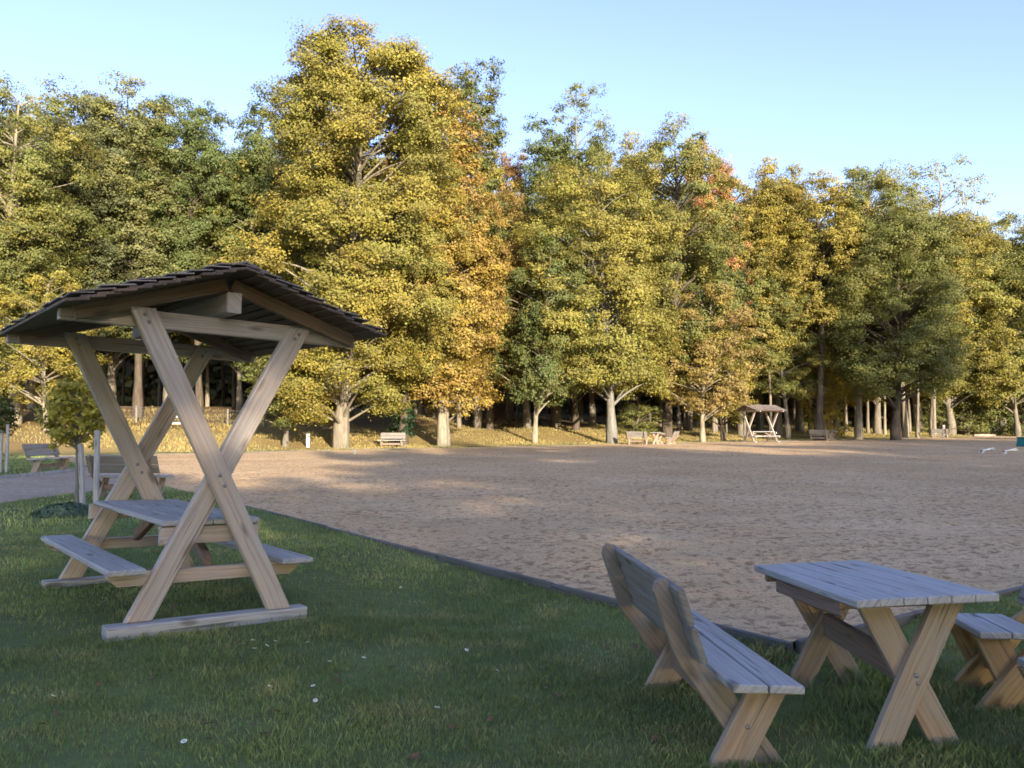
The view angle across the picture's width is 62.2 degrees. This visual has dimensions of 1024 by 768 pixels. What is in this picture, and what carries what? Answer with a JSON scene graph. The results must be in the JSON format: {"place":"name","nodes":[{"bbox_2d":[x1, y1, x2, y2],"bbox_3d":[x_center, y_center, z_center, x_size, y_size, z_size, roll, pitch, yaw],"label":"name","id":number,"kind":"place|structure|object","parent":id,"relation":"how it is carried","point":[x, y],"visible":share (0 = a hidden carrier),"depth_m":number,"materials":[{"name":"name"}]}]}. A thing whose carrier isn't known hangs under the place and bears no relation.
{"place":"outdoors","nodes":[
{"label":"outdoors","id":0,"kind":"place"},
{"bbox_2d":[0,470,158,502],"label":"path","id":1,"kind":"structure","parent":0,"point":[16,489],"depth_m":20.02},
{"bbox_2d":[0,389,1023,767],"bbox_3d":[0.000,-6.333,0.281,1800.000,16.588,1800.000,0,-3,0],"label":"ground","id":2,"kind":"structure","parent":0,"point":[292,581],"depth_m":5.75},
{"bbox_2d":[0,428,2,471],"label":"tree stake","id":3,"kind":"object","parent":2,"relation":"on","point":[1,450],"visible":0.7,"depth_m":25.71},
{"bbox_2d":[5,424,9,471],"bbox_3d":[-15.262,1.989,25.637,0.075,1.550,0.075,0,-3,0],"label":"tree stake","id":4,"kind":"object","parent":2,"relation":"on","point":[7,449],"visible":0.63,"depth_m":25.61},
{"bbox_2d":[0,395,24,437],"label":"staked sapling","id":5,"kind":"object","parent":2,"relation":"on","point":[7,412],"visible":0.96,"depth_m":25.86,"materials":[{"name":"green plant"}]},
{"bbox_2d":[0,95,46,349],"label":"oak tree","id":6,"kind":"object","parent":2,"relation":"on","point":[4,153],"visible":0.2,"depth_m":48.82,"materials":[{"name":"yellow plant"}]},
{"bbox_2d":[0,467,87,478],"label":"path kerb","id":7,"kind":"structure","parent":2,"relation":"on","point":[36,473],"depth_m":23.77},
{"bbox_2d":[22,443,74,472],"bbox_3d":[-13.940,2.247,25.447,0.737,0.940,1.632,0,-3,9],"label":"garden bench","id":8,"kind":"object","parent":2,"relation":"on","point":[33,450],"visible":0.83,"depth_m":25.33,"materials":[{"name":"grey wood"}]},
{"bbox_2d":[0,93,109,408],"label":"oak tree","id":9,"kind":"object","parent":2,"relation":"on","point":[27,97],"visible":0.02,"depth_m":56.96,"materials":[{"name":"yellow plant"}]},
{"bbox_2d":[0,270,117,432],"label":"tree","id":10,"kind":"object","parent":2,"relation":"on","point":[23,371],"visible":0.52,"depth_m":45.66,"materials":[{"name":"yellow plant"}]},
{"bbox_2d":[29,501,88,517],"bbox_3d":[-7.263,2.036,13.826,1.134,0.262,0.842,0,-3,0],"label":"creeping plant","id":11,"kind":"object","parent":2,"relation":"on","point":[68,509],"visible":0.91,"depth_m":13.59,"materials":[{"name":"green plant"}]},
{"bbox_2d":[0,69,118,423],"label":"oak tree","id":12,"kind":"object","parent":2,"relation":"on","point":[41,211],"visible":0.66,"depth_m":48.21,"materials":[{"name":"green plant"}]},
{"bbox_2d":[33,377,106,503],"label":"staked sapling","id":13,"kind":"object","parent":2,"relation":"on","point":[64,392],"visible":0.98,"depth_m":14.42,"materials":[{"name":"green plant"}]},
{"bbox_2d":[1,91,158,416],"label":"tall tree","id":14,"kind":"object","parent":2,"relation":"on","point":[110,204],"visible":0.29,"depth_m":55.25,"materials":[{"name":"green plant"}]},
{"bbox_2d":[78,444,85,505],"bbox_3d":[-7.326,1.645,14.441,0.145,1.254,0.075,0,-3,0],"label":"tree stake","id":15,"kind":"object","parent":2,"relation":"on","point":[81,472],"visible":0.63,"depth_m":14.42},
{"bbox_2d":[93,430,99,503],"bbox_3d":[-7.030,1.526,14.347,0.075,1.480,0.075,0,-3,0],"label":"tree stake","id":16,"kind":"object","parent":2,"relation":"on","point":[96,471],"visible":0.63,"depth_m":14.32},
{"bbox_2d":[121,353,125,405],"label":"forest tree","id":17,"kind":"object","parent":2,"relation":"on","point":[123,390],"visible":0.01,"depth_m":73.73,"materials":[{"name":"brown plant"}]},
{"bbox_2d":[85,455,173,497],"bbox_3d":[-7.701,1.875,17.000,1.632,0.940,0.737,0,-3,4],"label":"garden bench","id":18,"kind":"object","parent":2,"relation":"on","point":[112,463],"visible":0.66,"depth_m":16.83,"materials":[{"name":"brown wood"}]},
{"bbox_2d":[47,68,218,416],"bbox_3d":[-26.107,-9.088,58.278,10.486,23.289,10.947,-1,-3,31],"label":"tall tree","id":19,"kind":"object","parent":2,"relation":"on","point":[134,214],"visible":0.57,"depth_m":56.43,"materials":[{"name":"green plant"}]},
{"bbox_2d":[78,108,193,398],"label":"oak tree","id":20,"kind":"object","parent":2,"relation":"on","point":[111,367],"visible":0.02,"depth_m":61.83,"materials":[{"name":"green plant"}]},
{"bbox_2d":[23,403,264,426],"bbox_3d":[-25.000,1.909,52.890,18.414,1.838,0.269,1,-3,-15],"label":"wire fence","id":21,"kind":"object","parent":2,"relation":"on","point":[136,410],"visible":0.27,"depth_m":53.46,"materials":[{"name":"grey metal"}]},
{"bbox_2d":[114,125,222,403],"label":"oak tree","id":22,"kind":"object","parent":2,"relation":"on","point":[179,336],"visible":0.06,"depth_m":62.53,"materials":[{"name":"green plant"}]},
{"bbox_2d":[110,91,255,413],"bbox_3d":[-22.357,-9.211,59.779,10.378,23.511,7.950,0,-3,8],"label":"tall tree","id":23,"kind":"object","parent":2,"relation":"on","point":[211,157],"visible":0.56,"depth_m":57.94,"materials":[{"name":"green plant"}]},
{"bbox_2d":[0,261,386,641],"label":"picnic shelter","id":24,"kind":"object","parent":2,"relation":"on","point":[245,311],"visible":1,"depth_m":6.75,"materials":[{"name":"brown wood"}]},
{"bbox_2d":[205,361,209,406],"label":"forest tree","id":25,"kind":"object","parent":2,"relation":"on","point":[207,398],"depth_m":69.85,"materials":[{"name":"brown plant"}]},
{"bbox_2d":[221,360,224,406],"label":"forest tree","id":26,"kind":"object","parent":2,"relation":"on","point":[223,391],"depth_m":79.94,"materials":[{"name":"brown plant"}]},
{"bbox_2d":[182,137,269,413],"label":"oak tree","id":27,"kind":"object","parent":2,"relation":"on","point":[239,398],"visible":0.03,"depth_m":61.92,"materials":[{"name":"green plant"}]},
{"bbox_2d":[216,184,257,406],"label":"forest tree","id":28,"kind":"object","parent":2,"relation":"on","point":[233,391],"visible":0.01,"depth_m":71.84,"materials":[{"name":"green plant"}]},
{"bbox_2d":[194,157,297,415],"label":"forest tree","id":29,"kind":"object","parent":2,"relation":"on","point":[215,205],"visible":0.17,"depth_m":58.98,"materials":[{"name":"green plant"}]},
{"bbox_2d":[209,79,325,387],"bbox_3d":[-17.433,-9.068,60.560,8.562,23.730,11.177,1,-3,-21],"label":"tall tree","id":30,"kind":"object","parent":2,"relation":"on","point":[256,138],"visible":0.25,"depth_m":59.07,"materials":[{"name":"green plant"}]},
{"bbox_2d":[233,347,339,446],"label":"oak tree","id":31,"kind":"object","parent":2,"relation":"on","point":[282,423],"visible":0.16,"depth_m":46.96,"materials":[{"name":"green plant"}]},
{"bbox_2d":[210,13,472,448],"bbox_3d":[-9.293,-8.550,47.924,15.603,24.936,13.305,-2,-3,38],"label":"oak tree","id":32,"kind":"object","parent":2,"relation":"on","point":[359,99],"visible":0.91,"depth_m":45.02,"materials":[{"name":"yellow plant"}]},
{"bbox_2d":[377,432,405,446],"bbox_3d":[-6.998,3.301,49.536,1.632,0.940,0.737,0,-3,3],"label":"garden bench","id":33,"kind":"object","parent":2,"relation":"on","point":[383,436],"visible":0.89,"depth_m":49.69,"materials":[{"name":"brown wood"}]},
{"bbox_2d":[335,134,481,446],"bbox_3d":[-5.986,-5.712,51.259,9.250,19.405,7.969,-2,-3,36],"label":"oak tree","id":34,"kind":"object","parent":2,"relation":"on","point":[402,421],"visible":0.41,"depth_m":49.20,"materials":[{"name":"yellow plant"}]},
{"bbox_2d":[376,58,504,446],"bbox_3d":[-4.668,-7.922,53.026,8.582,24.190,8.501,-2,-3,38],"label":"tall tree","id":35,"kind":"object","parent":2,"relation":"on","point":[465,149],"visible":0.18,"depth_m":51.86,"materials":[{"name":"orange plant"}]},
{"bbox_2d":[370,231,515,445],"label":"oak tree","id":36,"kind":"object","parent":2,"relation":"on","point":[488,316],"visible":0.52,"depth_m":50.55,"materials":[{"name":"yellow plant"}]},
{"bbox_2d":[440,56,513,428],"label":"tall tree","id":37,"kind":"object","parent":2,"relation":"on","point":[467,87],"visible":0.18,"depth_m":62.36,"materials":[{"name":"green plant"}]},
{"bbox_2d":[443,150,515,419],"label":"oak tree","id":38,"kind":"object","parent":2,"relation":"on","point":[496,174],"visible":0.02,"depth_m":70.05,"materials":[{"name":"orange plant"}]},
{"bbox_2d":[456,207,511,427],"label":"forest tree","id":39,"kind":"object","parent":2,"relation":"on","point":[458,422],"depth_m":61.86,"materials":[{"name":"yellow plant"}]},
{"bbox_2d":[4,406,971,451],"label":"dry grass","id":40,"kind":"structure","parent":2,"relation":"on","point":[517,442],"depth_m":57.74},
{"bbox_2d":[471,400,512,421],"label":"bush","id":41,"kind":"object","parent":2,"relation":"on","point":[499,414],"visible":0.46,"depth_m":69.39,"materials":[{"name":"green plant"}]},
{"bbox_2d":[458,169,537,429],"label":"oak tree","id":42,"kind":"object","parent":2,"relation":"on","point":[503,245],"visible":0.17,"depth_m":61.61,"materials":[{"name":"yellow plant"}]},
{"bbox_2d":[478,145,531,418],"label":"tall tree","id":43,"kind":"object","parent":2,"relation":"on","point":[510,170],"visible":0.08,"depth_m":73.26,"materials":[{"name":"green plant"}]},
{"bbox_2d":[0,451,1023,767],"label":"lawn grass","id":44,"kind":"structure","parent":2,"relation":"on","point":[876,685],"depth_m":5.19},
{"bbox_2d":[2,333,1023,433],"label":"distant wood","id":45,"kind":"object","parent":2,"relation":"on","point":[215,381],"visible":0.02,"depth_m":99.36,"materials":[{"name":"brown plant"}]},
{"bbox_2d":[505,256,531,422],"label":"forest tree","id":46,"kind":"object","parent":2,"relation":"on","point":[507,410],"depth_m":69.28,"materials":[{"name":"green plant"}]},
{"bbox_2d":[508,191,533,417],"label":"forest tree","id":47,"kind":"object","parent":2,"relation":"on","point":[517,411],"visible":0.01,"depth_m":75.20,"materials":[{"name":"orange plant"}]},
{"bbox_2d":[488,182,578,427],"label":"oak tree","id":48,"kind":"object","parent":2,"relation":"on","point":[526,410],"visible":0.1,"depth_m":65.13,"materials":[{"name":"green plant"}]},
{"bbox_2d":[47,436,1022,654],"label":"arena kerb","id":49,"kind":"structure","parent":2,"relation":"on","point":[902,619],"depth_m":8.01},
{"bbox_2d":[50,436,1023,641],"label":"sand arena","id":50,"kind":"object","parent":2,"relation":"on","point":[707,527],"visible":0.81,"depth_m":15.38},
{"bbox_2d":[626,431,647,444],"bbox_3d":[8.388,3.632,56.773,1.632,0.940,0.737,-1,-3,24],"label":"garden bench","id":51,"kind":"object","parent":50,"relation":"on","point":[636,434],"visible":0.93,"depth_m":56.67,"materials":[{"name":"brown wood"}]},
{"bbox_2d":[650,432,664,443],"bbox_3d":[9.873,3.689,57.393,0.696,0.870,1.536,-1,-3,23],"label":"garden table","id":52,"kind":"object","parent":50,"relation":"on","point":[657,439],"visible":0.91,"depth_m":56.92,"materials":[{"name":"brown wood"}]},
{"bbox_2d":[734,405,786,441],"bbox_3d":[18.570,2.981,63.432,3.094,2.833,2.476,1,-3,-27],"label":"picnic shelter","id":53,"kind":"object","parent":50,"relation":"on","point":[761,408],"visible":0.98,"depth_m":63.16,"materials":[{"name":"brown wood"}]},
{"bbox_2d":[809,430,829,440],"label":"garden bench","id":54,"kind":"object","parent":50,"relation":"on","point":[818,432],"visible":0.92,"depth_m":68.14,"materials":[{"name":"brown wood"}]},
{"bbox_2d":[930,429,948,437],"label":"garden bench","id":55,"kind":"object","parent":50,"relation":"on","point":[938,431],"visible":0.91,"depth_m":76.72,"materials":[{"name":"brown wood"}]},
{"bbox_2d":[482,228,606,442],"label":"young tree","id":56,"kind":"object","parent":2,"relation":"on","point":[530,380],"visible":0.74,"depth_m":56.37,"materials":[{"name":"green plant"}]},
{"bbox_2d":[513,112,592,426],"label":"tall tree","id":57,"kind":"object","parent":2,"relation":"on","point":[543,150],"visible":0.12,"depth_m":69.01,"materials":[{"name":"green plant"}]},
{"bbox_2d":[537,204,621,430],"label":"oak tree","id":58,"kind":"object","parent":2,"relation":"on","point":[575,418],"visible":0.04,"depth_m":65.77,"materials":[{"name":"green plant"}]},
{"bbox_2d":[540,80,620,425],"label":"tree","id":59,"kind":"object","parent":2,"relation":"on","point":[574,128],"visible":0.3,"depth_m":72.63,"materials":[{"name":"green plant"}]},
{"bbox_2d":[552,132,632,421],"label":"oak tree","id":60,"kind":"object","parent":2,"relation":"on","point":[579,394],"visible":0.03,"depth_m":75.64,"materials":[{"name":"green plant"}]},
{"bbox_2d":[507,157,693,443],"bbox_3d":[6.291,-5.915,59.706,14.828,20.768,10.855,2,-3,-40],"label":"oak tree","id":61,"kind":"object","parent":2,"relation":"on","point":[613,364],"visible":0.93,"depth_m":57.38,"materials":[{"name":"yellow plant"}]},
{"bbox_2d":[615,402,665,433],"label":"bush","id":62,"kind":"object","parent":2,"relation":"on","point":[638,427],"visible":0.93,"depth_m":65.32,"materials":[{"name":"green plant"}]},
{"bbox_2d":[583,247,700,423],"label":"oak tree","id":63,"kind":"object","parent":2,"relation":"on","point":[637,399],"visible":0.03,"depth_m":69.79,"materials":[{"name":"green plant"}]},
{"bbox_2d":[597,127,687,425],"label":"oak tree","id":64,"kind":"object","parent":2,"relation":"on","point":[629,146],"visible":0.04,"depth_m":75.09,"materials":[{"name":"green plant"}]},
{"bbox_2d":[605,110,752,437],"bbox_3d":[12.700,-8.398,66.689,11.971,25.958,10.313,-1,-3,14],"label":"oak tree","id":65,"kind":"object","parent":2,"relation":"on","point":[674,265],"visible":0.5,"depth_m":64.81,"materials":[{"name":"green plant"}]},
{"bbox_2d":[653,210,712,430],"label":"forest tree","id":66,"kind":"object","parent":2,"relation":"on","point":[678,421],"visible":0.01,"depth_m":73.41,"materials":[{"name":"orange plant"}]},
{"bbox_2d":[601,543,804,767],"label":"garden bench","id":67,"kind":"object","parent":2,"relation":"on","point":[713,666],"visible":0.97,"depth_m":4.11,"materials":[{"name":"brown wood"}]},
{"bbox_2d":[656,183,751,430],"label":"oak tree","id":68,"kind":"object","parent":2,"relation":"on","point":[685,421],"visible":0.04,"depth_m":72.85,"materials":[{"name":"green plant"}]},
{"bbox_2d":[649,282,769,441],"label":"tree","id":69,"kind":"object","parent":2,"relation":"on","point":[703,407],"visible":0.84,"depth_m":62.35,"materials":[{"name":"orange plant"}]},
{"bbox_2d":[673,316,759,440],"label":"tree","id":70,"kind":"object","parent":2,"relation":"on","point":[721,425],"visible":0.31,"depth_m":65.02,"materials":[{"name":"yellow plant"}]},
{"bbox_2d":[679,140,761,432],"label":"maple tree","id":71,"kind":"object","parent":2,"relation":"on","point":[747,243],"visible":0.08,"depth_m":72.02,"materials":[{"name":"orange plant"}]},
{"bbox_2d":[693,198,750,432],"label":"forest tree","id":72,"kind":"object","parent":2,"relation":"on","point":[740,209],"visible":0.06,"depth_m":71.17,"materials":[{"name":"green plant"}]},
{"bbox_2d":[708,241,756,432],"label":"forest tree","id":73,"kind":"object","parent":2,"relation":"on","point":[742,275],"visible":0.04,"depth_m":71.17,"materials":[{"name":"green plant"}]},
{"bbox_2d":[728,245,781,435],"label":"forest tree","id":74,"kind":"object","parent":2,"relation":"on","point":[754,358],"visible":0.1,"depth_m":70.77,"materials":[{"name":"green plant"}]},
{"bbox_2d":[729,246,797,438],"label":"forest tree","id":75,"kind":"object","parent":2,"relation":"on","point":[759,286],"visible":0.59,"depth_m":70.18,"materials":[{"name":"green plant"}]},
{"bbox_2d":[740,184,792,430],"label":"oak tree","id":76,"kind":"object","parent":2,"relation":"on","point":[757,420],"depth_m":81.74,"materials":[{"name":"yellow plant"}]},
{"bbox_2d":[711,163,824,435],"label":"tall tree","id":77,"kind":"object","parent":2,"relation":"on","point":[768,228],"visible":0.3,"depth_m":71.49,"materials":[{"name":"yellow plant"}]},
{"bbox_2d":[747,269,832,438],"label":"tree","id":78,"kind":"object","parent":2,"relation":"on","point":[783,390],"visible":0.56,"depth_m":70.44,"materials":[{"name":"green plant"}]},
{"bbox_2d":[743,153,838,434],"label":"oak tree","id":79,"kind":"object","parent":2,"relation":"on","point":[777,426],"visible":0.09,"depth_m":73.50,"materials":[{"name":"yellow plant"}]},
{"bbox_2d":[765,193,851,431],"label":"oak tree","id":80,"kind":"object","parent":2,"relation":"on","point":[799,423],"visible":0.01,"depth_m":83.76,"materials":[{"name":"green plant"}]},
{"bbox_2d":[756,169,884,439],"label":"tall tree","id":81,"kind":"object","parent":2,"relation":"on","point":[842,234],"visible":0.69,"depth_m":70.34,"materials":[{"name":"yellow plant"}]},
{"bbox_2d":[795,372,853,437],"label":"young tree","id":82,"kind":"object","parent":2,"relation":"on","point":[828,415],"visible":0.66,"depth_m":73.63,"materials":[{"name":"green plant"}]},
{"bbox_2d":[812,240,859,427],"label":"forest tree","id":83,"kind":"object","parent":2,"relation":"on","point":[834,350],"visible":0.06,"depth_m":76.79,"materials":[{"name":"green plant"}]},
{"bbox_2d":[789,322,889,436],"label":"yellow tree","id":84,"kind":"object","parent":2,"relation":"on","point":[827,385],"visible":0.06,"depth_m":77.57,"materials":[{"name":"green plant"}]},
{"bbox_2d":[823,162,928,439],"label":"tall tree","id":85,"kind":"object","parent":2,"relation":"on","point":[881,180],"visible":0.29,"depth_m":71.22,"materials":[{"name":"green plant"}]},
{"bbox_2d":[754,560,998,754],"bbox_3d":[1.978,1.474,4.822,0.696,0.870,1.536,-1,-2,-2],"label":"garden table","id":86,"kind":"object","parent":2,"relation":"on","point":[825,596],"visible":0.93,"depth_m":4.26,"materials":[{"name":"brown wood"}]},
{"bbox_2d":[845,158,939,437],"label":"tall tree","id":87,"kind":"object","parent":2,"relation":"on","point":[905,427],"visible":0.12,"depth_m":79.90,"materials":[{"name":"green plant"}]},
{"bbox_2d":[814,196,981,439],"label":"spreading tree","id":88,"kind":"object","parent":2,"relation":"on","point":[929,365],"visible":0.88,"depth_m":67.82,"materials":[{"name":"green plant"}]},
{"bbox_2d":[850,184,959,433],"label":"oak tree","id":89,"kind":"object","parent":2,"relation":"on","point":[877,420],"visible":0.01,"depth_m":85.50,"materials":[{"name":"green plant"}]},
{"bbox_2d":[876,248,953,437],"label":"forest tree","id":90,"kind":"object","parent":2,"relation":"on","point":[917,431],"visible":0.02,"depth_m":78.32,"materials":[{"name":"green plant"}]},
{"bbox_2d":[900,228,960,437],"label":"forest tree","id":91,"kind":"object","parent":2,"relation":"on","point":[933,419],"visible":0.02,"depth_m":80.03,"materials":[{"name":"green plant"}]},
{"bbox_2d":[907,396,959,432],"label":"bush","id":92,"kind":"object","parent":2,"relation":"on","point":[925,418],"visible":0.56,"depth_m":90.90,"materials":[{"name":"green plant"}]},
{"bbox_2d":[874,183,1002,432],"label":"oak tree","id":93,"kind":"object","parent":2,"relation":"on","point":[981,340],"visible":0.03,"depth_m":88.53,"materials":[{"name":"green plant"}]},
{"bbox_2d":[899,151,998,435],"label":"tall tree","id":94,"kind":"object","parent":2,"relation":"on","point":[968,227],"visible":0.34,"depth_m":85.07,"materials":[{"name":"green plant"}]},
{"bbox_2d":[914,207,1020,434],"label":"oak tree","id":95,"kind":"object","parent":2,"relation":"on","point":[989,355],"visible":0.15,"depth_m":87.14,"materials":[{"name":"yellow plant"}]},
{"bbox_2d":[913,209,1023,433],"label":"oak tree","id":96,"kind":"object","parent":2,"relation":"on","point":[1005,220],"visible":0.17,"depth_m":89.77,"materials":[{"name":"green plant"}]},
{"bbox_2d":[937,382,1008,434],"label":"bush","id":97,"kind":"object","parent":2,"relation":"on","point":[975,428],"visible":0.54,"depth_m":90.82,"materials":[{"name":"green plant"}]},
{"bbox_2d":[949,583,1023,711],"bbox_3d":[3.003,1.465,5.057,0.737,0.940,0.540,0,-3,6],"label":"garden bench","id":98,"kind":"object","parent":2,"relation":"on","point":[987,644],"visible":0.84,"depth_m":4.90,"materials":[{"name":"brown wood"}]},
{"bbox_2d":[960,274,1023,435],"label":"tree","id":99,"kind":"object","parent":2,"relation":"on","point":[1011,334],"visible":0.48,"depth_m":86.89,"materials":[{"name":"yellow plant"}]},
{"bbox_2d":[965,387,1023,434],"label":"bush","id":100,"kind":"object","parent":2,"relation":"on","point":[1006,429],"visible":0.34,"depth_m":91.43,"materials":[{"name":"green plant"}]},
{"bbox_2d":[970,213,1023,433],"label":"oak tree","id":101,"kind":"object","parent":2,"relation":"on","point":[1019,241],"visible":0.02,"depth_m":95.63,"materials":[{"name":"green plant"}]},
{"bbox_2d":[984,228,1023,403],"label":"oak tree","id":102,"kind":"object","parent":2,"relation":"on","point":[1016,277],"visible":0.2,"depth_m":89.30,"materials":[{"name":"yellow plant"}]},
{"bbox_2d":[992,400,1023,434],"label":"bush","id":103,"kind":"object","parent":2,"relation":"on","point":[1021,421],"visible":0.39,"depth_m":90.90,"materials":[{"name":"green plant"}]},
{"bbox_2d":[1017,657,1023,750],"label":"garden chair","id":104,"kind":"object","parent":2,"relation":"on","point":[1020,661],"visible":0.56,"depth_m":4.29,"materials":[{"name":"brown wood"}]},
{"bbox_2d":[0,0,1023,267],"label":"sky","id":105,"kind":"structure","parent":0,"point":[829,85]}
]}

